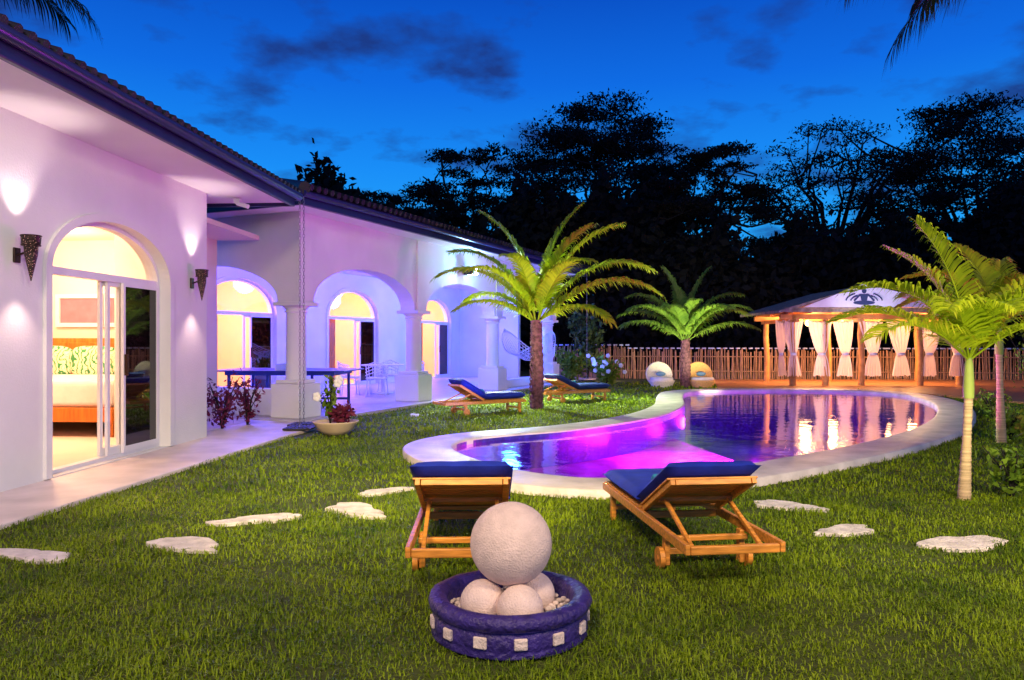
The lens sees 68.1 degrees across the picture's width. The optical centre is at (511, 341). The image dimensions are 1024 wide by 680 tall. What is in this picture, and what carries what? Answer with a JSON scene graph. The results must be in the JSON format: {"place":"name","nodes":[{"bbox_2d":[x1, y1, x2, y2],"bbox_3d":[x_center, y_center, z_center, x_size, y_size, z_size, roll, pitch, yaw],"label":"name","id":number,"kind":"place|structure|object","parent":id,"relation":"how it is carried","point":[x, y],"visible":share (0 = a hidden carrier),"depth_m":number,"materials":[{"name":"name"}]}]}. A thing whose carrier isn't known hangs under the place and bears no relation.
{"place":"outdoors","nodes":[
{"label":"outdoors","id":0,"kind":"place"},
{"bbox_2d":[0,420,316,529],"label":"path","id":1,"kind":"structure","parent":0,"point":[27,502],"depth_m":7.92,"materials":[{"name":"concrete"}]},
{"bbox_2d":[207,366,250,428],"bbox_3d":[-4.524,0.896,11.816,0.831,1.016,0.843,0,0,0],"label":"red shrub","id":2,"kind":"object","parent":1,"relation":"on","point":[228,403],"visible":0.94,"depth_m":11.81,"materials":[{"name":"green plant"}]},
{"bbox_2d":[234,379,264,424],"bbox_3d":[-4.273,0.998,12.322,0.563,0.810,0.524,0,0,42],"label":"red shrub","id":3,"kind":"object","parent":1,"relation":"on","point":[247,412],"visible":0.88,"depth_m":12.32,"materials":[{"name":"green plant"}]},
{"bbox_2d":[282,425,315,429],"bbox_3d":[-3.276,1.329,11.695,0.420,0.040,0.420,0,0,0],"label":"drain cover","id":4,"kind":"object","parent":1,"relation":"on","point":[301,427],"visible":0.97,"depth_m":11.56,"materials":[{"name":"black stone"}]},
{"bbox_2d":[287,422,313,426],"bbox_3d":[-3.360,1.329,12.219,0.420,0.040,0.420,0,0,0],"label":"drain cover","id":5,"kind":"object","parent":1,"relation":"on","point":[302,423],"visible":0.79,"depth_m":12.09,"materials":[{"name":"black stone"}]},
{"bbox_2d":[217,376,595,421],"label":"patio","id":6,"kind":"structure","parent":0,"point":[368,404],"depth_m":18.13,"materials":[{"name":"beige concrete"}]},
{"bbox_2d":[217,363,363,403],"bbox_3d":[-4.594,0.890,15.725,2.700,0.890,1.700,0,0,4],"label":"table tennis","id":7,"kind":"object","parent":6,"relation":"on","point":[279,369],"visible":0.58,"depth_m":15.12,"materials":[{"name":"blue wood"}]},
{"bbox_2d":[337,361,359,394],"bbox_3d":[-4.150,0.914,19.183,0.539,0.856,0.568,0,0,-20],"label":"porch chair","id":8,"kind":"object","parent":6,"relation":"on","point":[345,376],"visible":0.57,"depth_m":19.03,"materials":[{"name":"white paint"}]},
{"bbox_2d":[365,362,388,396],"bbox_3d":[-3.320,0.914,18.601,0.568,0.856,0.539,0,0,0],"label":"porch chair","id":9,"kind":"object","parent":6,"relation":"on","point":[377,377],"visible":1,"depth_m":18.42,"materials":[{"name":"white paint"}]},
{"bbox_2d":[361,364,404,393],"bbox_3d":[-3.320,0.965,19.485,1.120,0.750,1.120,0,0,0],"label":"dining table","id":10,"kind":"object","parent":6,"relation":"on","point":[382,387],"visible":0.7,"depth_m":19.43,"materials":[{"name":"white paint"}]},
{"bbox_2d":[377,360,398,391],"bbox_3d":[-3.320,0.914,20.369,0.568,0.856,0.539,0,0,0],"label":"porch chair","id":11,"kind":"object","parent":6,"relation":"on","point":[379,375],"visible":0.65,"depth_m":20.48,"materials":[{"name":"white paint"}]},
{"bbox_2d":[0,369,1023,679],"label":"ground","id":12,"kind":"structure","parent":0,"point":[750,629],"depth_m":4.34,"materials":[{"name":"green plant"}]},
{"bbox_2d":[0,548,70,564],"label":"stepping stone","id":13,"kind":"object","parent":12,"relation":"on","point":[18,554],"visible":0.67,"depth_m":4.88,"materials":[{"name":"beige stone"}]},
{"bbox_2d":[0,0,102,43],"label":"tall palm","id":14,"kind":"object","parent":12,"relation":"on","point":[59,13],"visible":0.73,"depth_m":12.90,"materials":[{"name":"green plant"}]},
{"bbox_2d":[146,536,218,553],"bbox_3d":[-2.205,1.397,5.179,0.610,0.046,0.302,0,0,18],"label":"stepping stone","id":15,"kind":"object","parent":12,"relation":"on","point":[201,544],"visible":0.69,"depth_m":5.15,"materials":[{"name":"beige stone"}]},
{"bbox_2d":[205,513,301,526],"bbox_3d":[-2.000,1.397,5.887,0.712,0.046,0.248,0,0,-23],"label":"stepping stone","id":16,"kind":"object","parent":12,"relation":"on","point":[274,517],"visible":0.75,"depth_m":5.84,"materials":[{"name":"beige stone"}]},
{"bbox_2d":[0,13,590,491],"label":"villa","id":17,"kind":"object","parent":12,"relation":"on","point":[134,209],"visible":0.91,"depth_m":10.39,"materials":[{"name":"white paint"}]},
{"bbox_2d":[13,234,41,280],"bbox_3d":[-4.483,-0.772,7.001,0.242,0.425,0.181,0,0,-18],"label":"wall lamp","id":18,"kind":"object","parent":17,"relation":"attached to","point":[31,244],"visible":1,"depth_m":6.98,"materials":[{"name":"brown metal"}]},
{"bbox_2d":[53,338,113,436],"bbox_3d":[-7.126,0.647,12.050,3.150,1.415,2.580,0,0,4],"label":"bed","id":19,"kind":"object","parent":17,"relation":"on","point":[74,397],"visible":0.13,"depth_m":10.78,"materials":[{"name":"white fabric"}]},
{"bbox_2d":[53,346,71,373],"bbox_3d":[-7.944,0.340,13.012,0.840,0.540,0.260,0,0,0],"label":"pillow","id":20,"kind":"object","parent":19,"relation":"on","point":[61,359],"visible":0.36,"depth_m":12.91,"materials":[{"name":"multicoloured fabric"}]},
{"bbox_2d":[69,346,113,373],"bbox_3d":[-7.146,0.340,12.963,0.840,0.540,0.260,0,0,0],"label":"pillow","id":21,"kind":"object","parent":19,"relation":"on","point":[83,359],"visible":0.62,"depth_m":12.85,"materials":[{"name":"multicoloured fabric"}]},
{"bbox_2d":[55,294,113,326],"bbox_3d":[-7.267,-0.550,13.434,1.700,0.580,0.065,0,0,4],"label":"picture","id":22,"kind":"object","parent":17,"relation":"in","point":[71,310],"depth_m":13.45},
{"bbox_2d":[53,222,159,473],"bbox_3d":[-4.644,0.005,8.633,0.178,2.690,2.280,0,0,4],"label":"door","id":23,"kind":"structure","parent":17,"relation":"in","point":[137,300],"depth_m":9.07,"materials":[{"name":"clear glass"}]},
{"bbox_2d":[190,269,208,300],"bbox_3d":[-4.278,-0.772,10.361,0.242,0.425,0.181,0,0,-18],"label":"wall lamp","id":24,"kind":"object","parent":17,"relation":"attached to","point":[201,275],"visible":1,"depth_m":10.33,"materials":[{"name":"brown metal"}]},
{"bbox_2d":[217,279,272,387],"bbox_3d":[-6.771,-0.110,18.695,0.160,2.880,2.500,0,0,24],"label":"door","id":25,"kind":"structure","parent":17,"relation":"in","point":[260,324],"depth_m":19.36,"materials":[{"name":"clear glass"}]},
{"bbox_2d":[299,201,300,426],"bbox_3d":[-3.276,-0.440,11.695,0.027,3.596,0.027,0,0,45],"label":"rain chain","id":26,"kind":"object","parent":17,"relation":"hanging from","point":[299,314],"visible":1,"depth_m":11.69,"materials":[{"name":"metal"}]},
{"bbox_2d":[303,196,304,422],"bbox_3d":[-3.360,-0.522,12.219,0.027,3.761,0.027,0,0,-45],"label":"rain chain","id":27,"kind":"object","parent":17,"relation":"hanging from","point":[304,309],"visible":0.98,"depth_m":12.21,"materials":[{"name":"metal"}]},
{"bbox_2d":[329,319,334,380],"bbox_3d":[-5.436,0.330,22.373,0.075,2.020,0.670,0,0,24],"label":"open wooden door","id":28,"kind":"structure","parent":17,"relation":"in","point":[331,321],"depth_m":22.51,"materials":[{"name":"orange wood"}]},
{"bbox_2d":[329,291,375,385],"bbox_3d":[-4.886,-0.110,23.029,0.160,2.880,2.550,0,0,24],"label":"door","id":29,"kind":"structure","parent":17,"relation":"in","point":[367,326],"depth_m":23.67,"materials":[{"name":"clear glass"}]},
{"bbox_2d":[421,323,422,369],"bbox_3d":[-3.378,0.330,27.105,0.075,2.020,0.670,0,0,24],"label":"open wooden door","id":30,"kind":"structure","parent":17,"relation":"in","point":[421,323],"depth_m":27.39,"materials":[{"name":"orange wood"}]},
{"bbox_2d":[421,299,447,377],"bbox_3d":[-2.883,-0.110,27.637,0.160,2.880,2.300,0,0,24],"label":"door","id":31,"kind":"structure","parent":17,"relation":"in","point":[442,326],"depth_m":28.24,"materials":[{"name":"white glass"}]},
{"bbox_2d":[501,329,555,363],"bbox_3d":[0.548,0.150,22.983,1.050,1.027,3.825,0,0,24],"label":"hammock","id":32,"kind":"object","parent":17,"relation":"hanging from","point":[528,348],"visible":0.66,"depth_m":22.37,"materials":[{"name":"white fabric"}]},
{"bbox_2d":[586,275,586,378],"bbox_3d":[2.553,-0.522,25.819,0.027,3.761,0.027,0,0,45],"label":"rain chain","id":33,"kind":"object","parent":17,"relation":"hanging from","point":[586,330],"visible":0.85,"depth_m":25.82,"materials":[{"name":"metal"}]},
{"bbox_2d":[312,419,358,435],"bbox_3d":[-2.644,1.295,11.351,0.690,0.210,0.690,0,0,0],"label":"bowl planter","id":34,"kind":"object","parent":12,"relation":"on","point":[324,426],"visible":0.94,"depth_m":11.14,"materials":[{"name":"beige ceramic"}]},
{"bbox_2d":[312,375,343,422],"bbox_3d":[-2.728,0.863,11.329,0.352,0.738,0.378,0,0,44],"label":"potted plant","id":35,"kind":"object","parent":34,"relation":"on","point":[336,383],"visible":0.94,"depth_m":11.31,"materials":[{"name":"green plant"}]},
{"bbox_2d":[327,399,356,422],"bbox_3d":[-2.523,1.051,11.325,0.464,0.387,0.361,0,0,0],"label":"potted plant","id":36,"kind":"object","parent":34,"relation":"in","point":[340,413],"visible":0.93,"depth_m":11.25,"materials":[{"name":"red plant"}]},
{"bbox_2d":[325,502,385,519],"bbox_3d":[-1.242,1.397,6.210,0.702,0.046,0.348,0,0,43],"label":"stepping stone","id":37,"kind":"object","parent":12,"relation":"on","point":[358,508],"visible":0.83,"depth_m":6.19,"materials":[{"name":"beige stone"}]},
{"bbox_2d":[358,487,413,496],"bbox_3d":[-1.177,1.397,7.024,0.535,0.046,0.216,0,0,-43],"label":"stepping stone","id":38,"kind":"object","parent":12,"relation":"on","point":[379,491],"visible":0.64,"depth_m":6.98,"materials":[{"name":"beige stone"}]},
{"bbox_2d":[359,189,420,210],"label":"broadleaf tree","id":39,"kind":"object","parent":12,"relation":"on","point":[397,199],"visible":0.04,"depth_m":41.69,"materials":[{"name":"green plant"}]},
{"bbox_2d":[400,180,493,235],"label":"broadleaf tree","id":40,"kind":"object","parent":12,"relation":"on","point":[433,194],"visible":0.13,"depth_m":42.13,"materials":[{"name":"green plant"}]},
{"bbox_2d":[399,141,516,234],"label":"broadleaf tree","id":41,"kind":"object","parent":12,"relation":"on","point":[451,156],"visible":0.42,"depth_m":43.37,"materials":[{"name":"green plant"}]},
{"bbox_2d":[405,461,512,570],"bbox_3d":[-0.319,1.055,5.104,0.610,0.689,1.950,0,0,-2],"label":"sun lounger","id":42,"kind":"object","parent":12,"relation":"on","point":[462,485],"visible":0.81,"depth_m":4.51,"materials":[{"name":"brown wood"}]},
{"bbox_2d":[433,378,525,414],"bbox_3d":[-0.623,1.051,14.784,1.794,0.697,0.561,0,0,-32],"label":"sun lounger","id":43,"kind":"object","parent":12,"relation":"on","point":[465,388],"visible":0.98,"depth_m":14.63,"materials":[{"name":"blue fabric"}]},
{"bbox_2d":[428,570,591,661],"bbox_3d":[-0.010,1.299,3.662,0.788,0.202,0.791,0,0,0],"label":"ring planter","id":44,"kind":"object","parent":12,"relation":"on","point":[473,634],"visible":0.74,"depth_m":3.35,"materials":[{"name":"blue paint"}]},
{"bbox_2d":[460,579,502,614],"bbox_3d":[-0.140,1.245,3.613,0.216,0.216,0.216,0,0,0],"label":"stone ball","id":45,"kind":"object","parent":44,"relation":"in","point":[480,595],"visible":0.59,"depth_m":3.54,"materials":[{"name":"beige stone"}]},
{"bbox_2d":[450,585,569,611],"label":"gravel","id":46,"kind":"structure","parent":44,"relation":"in","point":[562,600],"depth_m":3.70,"materials":[{"name":"beige gravel"}]},
{"bbox_2d":[497,584,542,614],"bbox_3d":[0.037,1.245,3.531,0.216,0.216,0.216,0,0,0],"label":"stone ball","id":47,"kind":"object","parent":44,"relation":"in","point":[519,599],"visible":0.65,"depth_m":3.46,"materials":[{"name":"beige stone"}]},
{"bbox_2d":[523,573,554,611],"bbox_3d":[0.103,1.245,3.739,0.216,0.216,0.216,0,0,0],"label":"stone ball","id":48,"kind":"object","parent":44,"relation":"in","point":[541,585],"visible":0.32,"depth_m":3.67,"materials":[{"name":"beige stone"}]},
{"bbox_2d":[470,502,551,585],"bbox_3d":[-0.005,0.975,3.660,0.393,0.394,0.394,0,0,0],"label":"stone ball","id":49,"kind":"object","parent":48,"relation":"on","point":[510,543],"visible":1,"depth_m":3.52,"materials":[{"name":"beige stone"}]},
{"bbox_2d":[431,201,663,408],"bbox_3d":[0.818,-0.774,15.718,4.762,4.363,3.296,0,0,22],"label":"palm tree","id":50,"kind":"object","parent":12,"relation":"on","point":[534,292],"visible":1,"depth_m":15.59,"materials":[{"name":"green plant"}]},
{"bbox_2d":[489,198,638,319],"bbox_3d":[2.336,-3.060,40.017,10.516,9.169,9.175,0,0,0],"label":"broadleaf tree","id":51,"kind":"object","parent":12,"relation":"on","point":[576,223],"visible":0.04,"depth_m":37.39,"materials":[{"name":"green plant"}]},
{"bbox_2d":[555,346,593,381],"bbox_3d":[2.177,0.747,26.240,1.602,1.354,1.443,0,0,0],"label":"garden shrub","id":52,"kind":"object","parent":12,"relation":"on","point":[571,364],"visible":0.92,"depth_m":26.05,"materials":[{"name":"green plant"}]},
{"bbox_2d":[543,373,610,402],"bbox_3d":[1.401,1.065,17.691,1.852,0.669,0.580,0,0,-32],"label":"sun lounger","id":53,"kind":"object","parent":12,"relation":"on","point":[559,381],"visible":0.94,"depth_m":17.52,"materials":[{"name":"brown wood"}]},
{"bbox_2d":[557,303,612,377],"bbox_3d":[2.803,0.020,27.539,1.680,2.765,1.632,0,0,-42],"label":"garden shrub","id":54,"kind":"object","parent":12,"relation":"on","point":[592,334],"visible":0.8,"depth_m":27.37,"materials":[{"name":"green plant"}]},
{"bbox_2d":[463,87,709,252],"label":"broadleaf tree","id":55,"kind":"object","parent":12,"relation":"on","point":[628,148],"visible":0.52,"depth_m":44.25,"materials":[{"name":"green plant"}]},
{"bbox_2d":[553,344,628,378],"bbox_3d":[2.904,0.753,28.954,3.134,1.296,0.165,0,0,9],"label":"cane fence","id":56,"kind":"object","parent":12,"relation":"on","point":[623,356],"visible":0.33,"depth_m":28.79,"materials":[{"name":"brown wood"}]},
{"bbox_2d":[586,353,626,384],"bbox_3d":[3.044,0.902,23.977,1.365,1.079,1.176,0,0,0],"label":"flower shrub","id":57,"kind":"object","parent":12,"relation":"on","point":[608,372],"visible":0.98,"depth_m":23.84,"materials":[{"name":"green plant"}]},
{"bbox_2d":[295,138,1023,370],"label":"woodland","id":58,"kind":"object","parent":12,"relation":"on","point":[804,259],"visible":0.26,"depth_m":36.60,"materials":[{"name":"green plant"}]},
{"bbox_2d":[646,362,674,387],"bbox_3d":[4.606,1.026,23.284,0.860,0.805,0.800,0,0,-8],"label":"round chair","id":59,"kind":"object","parent":12,"relation":"on","point":[666,380],"visible":0.88,"depth_m":23.52,"materials":[{"name":"beige wicker"}]},
{"bbox_2d":[656,372,665,375],"bbox_3d":[4.599,1.000,23.393,0.312,0.144,0.096,0,0,-8],"label":"throw pillow","id":60,"kind":"object","parent":59,"relation":"on","point":[660,373],"visible":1,"depth_m":23.36,"materials":[{"name":"blue fabric"}]},
{"bbox_2d":[627,347,711,378],"bbox_3d":[5.921,0.813,28.454,3.134,1.176,0.165,0,0,9],"label":"cane fence","id":61,"kind":"object","parent":12,"relation":"on","point":[657,356],"visible":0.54,"depth_m":28.52,"materials":[{"name":"brown wood"}]},
{"bbox_2d":[611,173,738,313],"bbox_3d":[7.952,-3.647,39.839,8.707,10.341,7.727,0,0,0],"label":"broadleaf tree","id":62,"kind":"object","parent":12,"relation":"on","point":[673,202],"visible":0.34,"depth_m":38.81,"materials":[{"name":"green plant"}]},
{"bbox_2d":[617,265,759,386],"bbox_3d":[5.363,-0.470,23.270,4.440,3.757,3.127,0,0,0],"label":"palm tree","id":63,"kind":"object","parent":12,"relation":"on","point":[682,314],"visible":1,"depth_m":23.10,"materials":[{"name":"green plant"}]},
{"bbox_2d":[402,388,975,499],"bbox_3d":[4.659,1.381,13.935,6.847,0.138,16.648,0,0,28],"label":"pool coping","id":64,"kind":"object","parent":12,"relation":"on","point":[945,423],"visible":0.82,"depth_m":9.55,"materials":[{"name":"beige stone"}]},
{"bbox_2d":[457,397,920,469],"bbox_3d":[4.658,2.018,13.945,5.636,1.365,15.435,0,0,28],"label":"pool basin","id":65,"kind":"object","parent":12,"relation":"in","point":[520,452],"visible":0.2,"depth_m":12.42,"materials":[{"name":"purple liquid"}]},
{"bbox_2d":[522,438,732,477],"bbox_3d":[2.240,2.210,10.407,3.890,0.780,6.819,0,0,42],"label":"pool shelf","id":66,"kind":"object","parent":65,"relation":"in","point":[663,455],"visible":0.11,"depth_m":11.58,"materials":[{"name":"liquid"}]},
{"bbox_2d":[558,392,936,447],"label":"water","id":67,"kind":"structure","parent":65,"relation":"in","point":[861,411],"depth_m":14.32,"materials":[{"name":"liquid"}]},
{"bbox_2d":[603,461,785,568],"bbox_3d":[1.134,1.062,5.168,0.598,0.676,1.911,0,0,-7],"label":"sun lounger","id":68,"kind":"object","parent":12,"relation":"on","point":[713,488],"visible":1,"depth_m":4.68,"materials":[{"name":"brown wood"}]},
{"bbox_2d":[690,362,714,387],"bbox_3d":[5.850,1.026,23.284,0.860,0.805,0.800,0,0,-8],"label":"round chair","id":69,"kind":"object","parent":12,"relation":"on","point":[707,380],"visible":0.84,"depth_m":23.54,"materials":[{"name":"beige wicker"}]},
{"bbox_2d":[696,372,705,375],"bbox_3d":[5.843,1.000,23.393,0.312,0.144,0.096,0,0,-8],"label":"throw pillow","id":70,"kind":"object","parent":69,"relation":"on","point":[700,373],"visible":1,"depth_m":23.36,"materials":[{"name":"blue fabric"}]},
{"bbox_2d":[649,139,790,250],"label":"broadleaf tree","id":71,"kind":"object","parent":12,"relation":"on","point":[760,211],"visible":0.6,"depth_m":42.73,"materials":[{"name":"green plant"}]},
{"bbox_2d":[711,348,797,378],"bbox_3d":[8.937,0.813,27.954,3.134,1.176,0.165,0,0,9],"label":"cane fence","id":72,"kind":"object","parent":12,"relation":"on","point":[733,371],"visible":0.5,"depth_m":27.98,"materials":[{"name":"brown wood"}]},
{"bbox_2d":[754,500,828,512],"bbox_3d":[2.351,1.397,6.385,0.612,0.046,0.291,0,0,27],"label":"stepping stone","id":73,"kind":"object","parent":12,"relation":"on","point":[776,503],"visible":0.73,"depth_m":6.35,"materials":[{"name":"beige stone"}]},
{"bbox_2d":[798,348,887,378],"bbox_3d":[11.954,0.813,27.454,3.134,1.177,0.165,0,0,9],"label":"cane fence","id":74,"kind":"object","parent":12,"relation":"on","point":[803,356],"visible":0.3,"depth_m":27.46,"materials":[{"name":"brown wood"}]},
{"bbox_2d":[813,524,873,536],"bbox_3d":[2.423,1.397,5.549,0.541,0.046,0.239,0,0,-25],"label":"stepping stone","id":75,"kind":"object","parent":12,"relation":"on","point":[848,529],"visible":0.79,"depth_m":5.50,"materials":[{"name":"beige stone"}]},
{"bbox_2d":[733,114,966,254],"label":"broadleaf tree","id":76,"kind":"object","parent":12,"relation":"on","point":[854,177],"visible":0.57,"depth_m":46.58,"materials":[{"name":"green plant"}]},
{"bbox_2d":[714,379,1023,403],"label":"pavilion deck","id":77,"kind":"structure","parent":12,"relation":"on","point":[948,388],"depth_m":23.16,"materials":[{"name":"brown wood"}]},
{"bbox_2d":[740,284,962,385],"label":"pavilion","id":78,"kind":"structure","parent":77,"relation":"on","point":[796,310],"depth_m":23.13,"materials":[{"name":"brown wood"}]},
{"bbox_2d":[775,319,789,375],"bbox_3d":[8.259,0.200,23.120,0.432,1.759,0.108,0,0,0],"label":"curtain","id":79,"kind":"object","parent":78,"relation":"hanging from","point":[781,336],"visible":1,"depth_m":23.11,"materials":[{"name":"white fabric"}]},
{"bbox_2d":[783,319,803,376],"bbox_3d":[8.575,0.200,23.120,0.660,1.760,0.165,0,0,0],"label":"curtain","id":80,"kind":"object","parent":78,"relation":"hanging from","point":[798,326],"visible":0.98,"depth_m":23.11,"materials":[{"name":"white fabric"}]},
{"bbox_2d":[807,319,831,375],"bbox_3d":[9.392,0.199,23.120,0.792,1.758,0.198,0,0,0],"label":"curtain","id":81,"kind":"object","parent":78,"relation":"hanging from","point":[817,329],"visible":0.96,"depth_m":23.11,"materials":[{"name":"white fabric"}]},
{"bbox_2d":[833,320,853,376],"bbox_3d":[10.118,0.198,23.120,0.696,1.755,0.174,0,0,0],"label":"curtain","id":82,"kind":"object","parent":78,"relation":"hanging from","point":[844,332],"visible":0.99,"depth_m":23.11,"materials":[{"name":"white fabric"}]},
{"bbox_2d":[859,321,882,376],"bbox_3d":[10.965,0.200,23.120,0.792,1.760,0.198,0,0,0],"label":"curtain","id":83,"kind":"object","parent":78,"relation":"hanging from","point":[872,367],"visible":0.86,"depth_m":23.11,"materials":[{"name":"white fabric"}]},
{"bbox_2d":[886,320,910,376],"bbox_3d":[11.819,0.199,23.120,0.840,1.758,0.210,0,0,0],"label":"curtain","id":84,"kind":"object","parent":78,"relation":"hanging from","point":[899,340],"visible":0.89,"depth_m":23.11,"materials":[{"name":"white fabric"}]},
{"bbox_2d":[922,321,938,376],"bbox_3d":[12.804,0.199,23.120,0.720,1.757,0.180,0,0,0],"label":"curtain","id":85,"kind":"object","parent":78,"relation":"hanging from","point":[929,367],"visible":0.77,"depth_m":23.11,"materials":[{"name":"white fabric"}]},
{"bbox_2d":[949,347,963,376],"bbox_3d":[13.652,0.200,23.120,0.720,1.759,0.180,0,0,0],"label":"curtain","id":86,"kind":"object","parent":78,"relation":"hanging from","point":[954,370],"visible":0.49,"depth_m":23.11,"materials":[{"name":"white fabric"}]},
{"bbox_2d":[825,0,971,76],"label":"tall palm","id":87,"kind":"object","parent":12,"relation":"on","point":[927,5],"visible":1,"depth_m":9.11,"materials":[{"name":"green plant"}]},
{"bbox_2d":[856,208,962,282],"bbox_3d":[21.140,-2.742,39.863,7.673,8.539,7.153,0,0,0],"label":"broadleaf tree","id":88,"kind":"object","parent":12,"relation":"on","point":[928,216],"visible":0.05,"depth_m":39.20,"materials":[{"name":"green plant"}]},
{"bbox_2d":[819,88,1023,238],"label":"broadleaf tree","id":89,"kind":"object","parent":12,"relation":"on","point":[1000,143],"visible":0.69,"depth_m":44.04,"materials":[{"name":"green plant"}]},
{"bbox_2d":[825,215,1023,500],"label":"ringed palm","id":90,"kind":"object","parent":12,"relation":"on","point":[965,324],"visible":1,"depth_m":6.61,"materials":[{"name":"green plant"}]},
{"bbox_2d":[886,348,980,379],"bbox_3d":[14.971,0.813,26.954,3.134,1.176,0.165,0,0,9],"label":"cane fence","id":91,"kind":"object","parent":12,"relation":"on","point":[891,357],"visible":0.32,"depth_m":26.92,"materials":[{"name":"brown wood"}]},
{"bbox_2d":[893,243,1023,442],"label":"ringed palm","id":92,"kind":"object","parent":12,"relation":"on","point":[994,279],"visible":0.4,"depth_m":10.48,"materials":[{"name":"green plant"}]},
{"bbox_2d":[916,535,1008,552],"bbox_3d":[3.099,1.397,5.197,0.674,0.046,0.323,0,0,-12],"label":"stepping stone","id":93,"kind":"object","parent":12,"relation":"on","point":[974,542],"visible":0.69,"depth_m":5.18,"materials":[{"name":"beige stone"}]},
{"bbox_2d":[974,387,1012,418],"bbox_3d":[8.777,1.124,13.832,0.576,0.595,0.830,0,0,0],"label":"garden shrub","id":94,"kind":"object","parent":12,"relation":"on","point":[987,400],"visible":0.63,"depth_m":13.76,"materials":[{"name":"green plant"}]},
{"bbox_2d":[975,445,1023,496],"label":"garden shrub","id":95,"kind":"object","parent":12,"relation":"on","point":[1011,478],"visible":0.94,"depth_m":6.75,"materials":[{"name":"green plant"}]},
{"bbox_2d":[979,348,1023,379],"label":"cane fence","id":96,"kind":"object","parent":12,"relation":"on","point":[985,372],"visible":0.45,"depth_m":26.56,"materials":[{"name":"brown wood"}]},
{"bbox_2d":[983,402,1023,441],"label":"garden shrub","id":97,"kind":"object","parent":12,"relation":"on","point":[1011,430],"visible":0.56,"depth_m":10.57,"materials":[{"name":"green plant"}]},
{"bbox_2d":[1004,329,1023,387],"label":"garden shrub","id":98,"kind":"object","parent":12,"relation":"on","point":[1021,349],"visible":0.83,"depth_m":14.46,"materials":[{"name":"green plant"}]},
{"bbox_2d":[1014,408,1023,446],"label":"garden shrub","id":99,"kind":"object","parent":12,"relation":"on","point":[1021,426],"visible":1,"depth_m":8.38,"materials":[{"name":"green plant"}]},
{"bbox_2d":[0,0,1023,259],"label":"sky","id":100,"kind":"structure","parent":0,"point":[377,85],"materials":[{"name":"blue"}]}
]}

